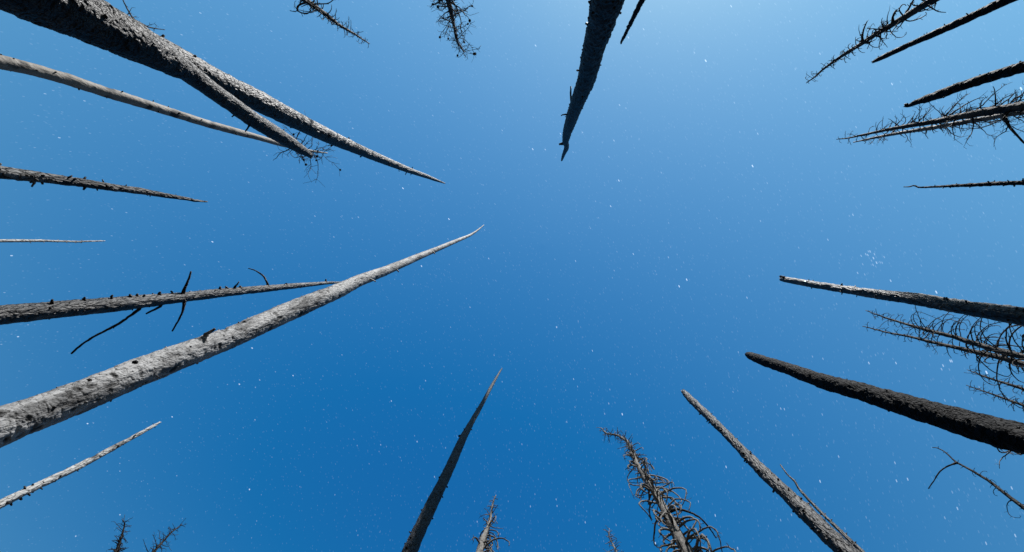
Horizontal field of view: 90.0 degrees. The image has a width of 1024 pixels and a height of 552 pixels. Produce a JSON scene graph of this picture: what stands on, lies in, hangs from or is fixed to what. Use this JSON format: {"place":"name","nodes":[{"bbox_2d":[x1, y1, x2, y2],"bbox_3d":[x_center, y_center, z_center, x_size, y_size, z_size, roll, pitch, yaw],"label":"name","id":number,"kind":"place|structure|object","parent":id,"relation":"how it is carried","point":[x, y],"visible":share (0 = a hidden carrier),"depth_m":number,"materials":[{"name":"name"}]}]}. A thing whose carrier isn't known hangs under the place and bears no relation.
{"place":"outdoors","nodes":[
{"label":"outdoors","id":0,"kind":"place"},
{"bbox_2d":[0,0,1023,551],"label":"sky","id":1,"kind":"structure","parent":0,"point":[701,168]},
{"bbox_3d":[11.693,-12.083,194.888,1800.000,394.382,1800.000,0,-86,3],"label":"ground","id":2,"kind":"structure","parent":0,"visible":0},
{"bbox_2d":[0,239,102,242],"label":"dead pole","id":3,"kind":"object","parent":2,"relation":"on","point":[25,240],"visible":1,"depth_m":14.24,"materials":[{"name":"grey wood"}]},
{"bbox_2d":[0,422,160,508],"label":"weathered pole","id":4,"kind":"object","parent":2,"relation":"on","point":[17,495],"visible":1,"depth_m":8.62,"materials":[{"name":"grey wood"}]},
{"bbox_2d":[0,163,207,201],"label":"burnt snag","id":5,"kind":"object","parent":2,"relation":"on","point":[30,176],"visible":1,"depth_m":9.65,"materials":[{"name":"grey wood"}]},
{"bbox_2d":[106,515,132,551],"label":"twiggy pine","id":6,"kind":"object","parent":2,"relation":"on","point":[119,543],"visible":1,"depth_m":14.91,"materials":[{"name":"black plant"}]},
{"bbox_2d":[123,0,164,29],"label":"twiggy pine","id":7,"kind":"object","parent":2,"relation":"on","point":[138,17],"visible":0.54,"depth_m":12.28,"materials":[{"name":"black plant"}]},
{"bbox_2d":[0,0,312,158],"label":"burnt snag","id":8,"kind":"object","parent":2,"relation":"on","point":[104,25],"visible":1,"depth_m":4.27,"materials":[{"name":"grey plant"}]},
{"bbox_2d":[143,518,185,551],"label":"twiggy pine","id":9,"kind":"object","parent":2,"relation":"on","point":[161,543],"visible":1,"depth_m":15.94,"materials":[{"name":"black plant"}]},
{"bbox_2d":[0,268,340,353],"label":"burnt pine trunk","id":10,"kind":"object","parent":2,"relation":"on","point":[22,312],"visible":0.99,"depth_m":7.82,"materials":[{"name":"grey wood"}]},
{"bbox_2d":[0,54,340,186],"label":"bare pine","id":11,"kind":"object","parent":2,"relation":"on","point":[7,63],"visible":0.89,"depth_m":10.94,"materials":[{"name":"beige plant"}]},
{"bbox_2d":[0,225,483,447],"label":"weathered pine trunk","id":12,"kind":"object","parent":2,"relation":"on","point":[19,419],"visible":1,"depth_m":3.98,"materials":[{"name":"grey wood"}]},
{"bbox_2d":[157,34,444,183],"bbox_3d":[-4.196,-3.160,10.243,1.274,23.623,0.791,0,-86,3],"label":"burnt pine trunk","id":13,"kind":"object","parent":2,"relation":"on","point":[257,100],"visible":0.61,"depth_m":9.15,"materials":[{"name":"grey plant"}]},
{"bbox_2d":[290,0,369,46],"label":"thorny pine","id":14,"kind":"object","parent":2,"relation":"on","point":[313,5],"visible":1,"depth_m":14.32,"materials":[{"name":"black plant"}]},
{"bbox_2d":[401,368,501,551],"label":"burnt pine trunk","id":15,"kind":"object","parent":2,"relation":"on","point":[418,532],"visible":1,"depth_m":7.54,"materials":[{"name":"black plant"}]},
{"bbox_2d":[431,0,480,62],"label":"cone bearing pine","id":16,"kind":"object","parent":2,"relation":"on","point":[449,4],"visible":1,"depth_m":15.58,"materials":[{"name":"black plant"}]},
{"bbox_2d":[471,495,509,551],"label":"twiggy pine","id":17,"kind":"object","parent":2,"relation":"on","point":[482,541],"visible":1,"depth_m":15.45,"materials":[{"name":"grey plant"}]},
{"bbox_2d":[559,0,624,160],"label":"burnt snag","id":18,"kind":"object","parent":2,"relation":"on","point":[602,17],"visible":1,"depth_m":9.72,"materials":[{"name":"black plant"}]},
{"bbox_2d":[603,525,623,551],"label":"twiggy pine","id":19,"kind":"object","parent":2,"relation":"on","point":[613,545],"visible":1,"depth_m":21.75,"materials":[{"name":"grey plant"}]},
{"bbox_2d":[620,0,644,43],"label":"dead pole","id":20,"kind":"object","parent":2,"relation":"on","point":[640,3],"visible":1,"depth_m":15.64,"materials":[{"name":"black wood"}]},
{"bbox_2d":[596,427,735,551],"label":"curly pine","id":21,"kind":"object","parent":2,"relation":"on","point":[671,522],"visible":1,"depth_m":12.15,"materials":[{"name":"grey plant"}]},
{"bbox_2d":[681,389,860,551],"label":"burnt snag","id":22,"kind":"object","parent":2,"relation":"on","point":[821,528],"visible":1,"depth_m":7.94,"materials":[{"name":"grey wood"}]},
{"bbox_2d":[780,464,864,551],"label":"dead pole","id":23,"kind":"object","parent":2,"relation":"on","point":[845,535],"visible":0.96,"depth_m":7.60,"materials":[{"name":"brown wood"}]},
{"bbox_2d":[805,0,945,82],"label":"thorny pine","id":24,"kind":"object","parent":2,"relation":"on","point":[905,16],"visible":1,"depth_m":11.40,"materials":[{"name":"black plant"}]},
{"bbox_2d":[745,352,1023,454],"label":"burnt snag","id":25,"kind":"object","parent":2,"relation":"on","point":[999,433],"visible":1,"depth_m":5.09,"materials":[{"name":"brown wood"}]},
{"bbox_2d":[779,275,1023,325],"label":"burnt snag","id":26,"kind":"object","parent":2,"relation":"on","point":[1010,314],"visible":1,"depth_m":7.66,"materials":[{"name":"grey wood"}]},
{"bbox_2d":[836,82,1023,148],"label":"twiggy pine","id":27,"kind":"object","parent":2,"relation":"on","point":[1014,107],"visible":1,"depth_m":10.43,"materials":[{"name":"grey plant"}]},
{"bbox_2d":[853,93,1023,144],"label":"twiggy pine","id":28,"kind":"object","parent":2,"relation":"on","point":[962,122],"visible":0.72,"depth_m":11.26,"materials":[{"name":"grey plant"}]},
{"bbox_2d":[862,322,1023,373],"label":"curly pine","id":29,"kind":"object","parent":2,"relation":"on","point":[992,356],"visible":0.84,"depth_m":13.59,"materials":[{"name":"black plant"}]},
{"bbox_2d":[865,305,1023,408],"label":"curly pine","id":30,"kind":"object","parent":2,"relation":"on","point":[996,349],"visible":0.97,"depth_m":12.61,"materials":[{"name":"black plant"}]},
{"bbox_2d":[872,0,1017,62],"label":"burnt snag","id":31,"kind":"object","parent":2,"relation":"on","point":[982,11],"visible":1,"depth_m":7.14,"materials":[{"name":"black wood"}]},
{"bbox_2d":[903,61,1023,106],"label":"burnt snag","id":32,"kind":"object","parent":2,"relation":"on","point":[1000,73],"visible":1,"depth_m":8.88,"materials":[{"name":"black wood"}]},
{"bbox_2d":[904,178,1023,187],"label":"dead pole","id":33,"kind":"object","parent":2,"relation":"on","point":[1000,183],"visible":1,"depth_m":12.70,"materials":[{"name":"black wood"}]},
{"bbox_2d":[928,446,1023,517],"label":"forked dead sapling","id":34,"kind":"object","parent":2,"relation":"on","point":[1016,502],"visible":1,"depth_m":12.14,"materials":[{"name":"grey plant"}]},
{"bbox_2d":[964,365,1023,392],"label":"twiggy pine","id":35,"kind":"object","parent":2,"relation":"on","point":[1007,384],"visible":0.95,"depth_m":17.05,"materials":[{"name":"black plant"}]},
{"bbox_2d":[966,380,1023,410],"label":"twiggy pine","id":36,"kind":"object","parent":2,"relation":"on","point":[1005,399],"visible":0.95,"depth_m":17.41,"materials":[{"name":"black plant"}]},
{"bbox_2d":[997,448,1021,468],"bbox_3d":[11.667,4.136,5.671,0.852,15.523,2.169,41,-85,0],"label":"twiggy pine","id":37,"kind":"object","parent":2,"relation":"on","point":[1008,451],"visible":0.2,"depth_m":12.04,"materials":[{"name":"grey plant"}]}
]}

